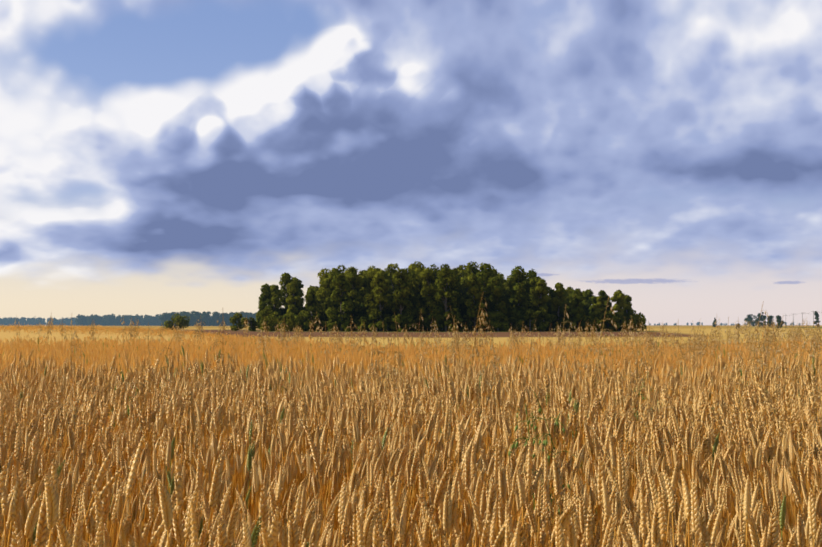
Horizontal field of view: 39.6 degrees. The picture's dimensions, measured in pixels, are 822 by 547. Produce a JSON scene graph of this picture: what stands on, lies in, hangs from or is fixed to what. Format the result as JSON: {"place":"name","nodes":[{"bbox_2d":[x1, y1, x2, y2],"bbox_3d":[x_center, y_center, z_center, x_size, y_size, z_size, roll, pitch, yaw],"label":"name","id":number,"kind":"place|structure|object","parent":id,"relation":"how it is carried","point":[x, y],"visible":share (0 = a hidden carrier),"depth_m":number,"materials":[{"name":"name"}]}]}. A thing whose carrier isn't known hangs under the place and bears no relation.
{"place":"outdoors","nodes":[
{"label":"outdoors","id":0,"kind":"place"},
{"bbox_2d":[0,325,821,546],"bbox_3d":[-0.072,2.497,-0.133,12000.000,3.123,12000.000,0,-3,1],"label":"ground","id":1,"kind":"structure","parent":0,"point":[684,330],"depth_m":258.72,"materials":[{"name":"brown soil"}]},
{"bbox_2d":[163,313,189,329],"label":"lone bush","id":2,"kind":"object","parent":1,"relation":"on","point":[180,320],"visible":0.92,"depth_m":394.64,"materials":[{"name":"green plant"}]},
{"bbox_2d":[0,311,820,328],"bbox_3d":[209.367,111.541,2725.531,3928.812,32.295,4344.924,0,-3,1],"label":"trees","id":3,"kind":"object","parent":1,"relation":"on","point":[156,320],"visible":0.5,"depth_m":2512.03,"materials":[{"name":"green plant"}]},
{"bbox_2d":[0,391,821,546],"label":"wheat plants","id":4,"kind":"object","parent":1,"relation":"on","point":[695,518],"visible":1,"depth_m":3.18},
{"bbox_2d":[0,345,821,546],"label":"wheat plants","id":5,"kind":"object","parent":1,"relation":"on","point":[165,408],"visible":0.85,"depth_m":5.93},
{"bbox_2d":[0,331,821,419],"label":"wheat plants","id":6,"kind":"object","parent":1,"relation":"on","point":[243,350],"visible":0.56,"depth_m":16.68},
{"bbox_2d":[14,294,821,527],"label":"wild oat plants","id":7,"kind":"object","parent":1,"relation":"on","point":[695,341],"visible":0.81,"depth_m":14.79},
{"bbox_2d":[229,261,646,331],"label":"trees","id":8,"kind":"object","parent":1,"relation":"on","point":[446,284],"visible":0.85,"depth_m":327.22,"materials":[{"name":"green plant"}]},
{"bbox_2d":[282,292,614,331],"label":"grove interior foliage","id":9,"kind":"object","parent":1,"relation":"on","point":[420,301],"visible":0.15,"depth_m":329.34,"materials":[{"name":"green plant"}]},
{"bbox_2d":[773,311,819,327],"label":"utility poles","id":10,"kind":"object","parent":1,"relation":"on","point":[802,319],"visible":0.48,"depth_m":667.60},
{"bbox_2d":[0,328,821,461],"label":"wheat field","id":11,"kind":"structure","parent":0,"point":[8,335],"depth_m":48.17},
{"bbox_2d":[0,323,818,351],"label":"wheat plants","id":12,"kind":"object","parent":11,"relation":"on","point":[85,328],"visible":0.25,"depth_m":65.48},
{"bbox_2d":[0,0,821,324],"label":"sky","id":13,"kind":"structure","parent":0,"point":[159,157],"materials":[{"name":"blue"}]}
]}

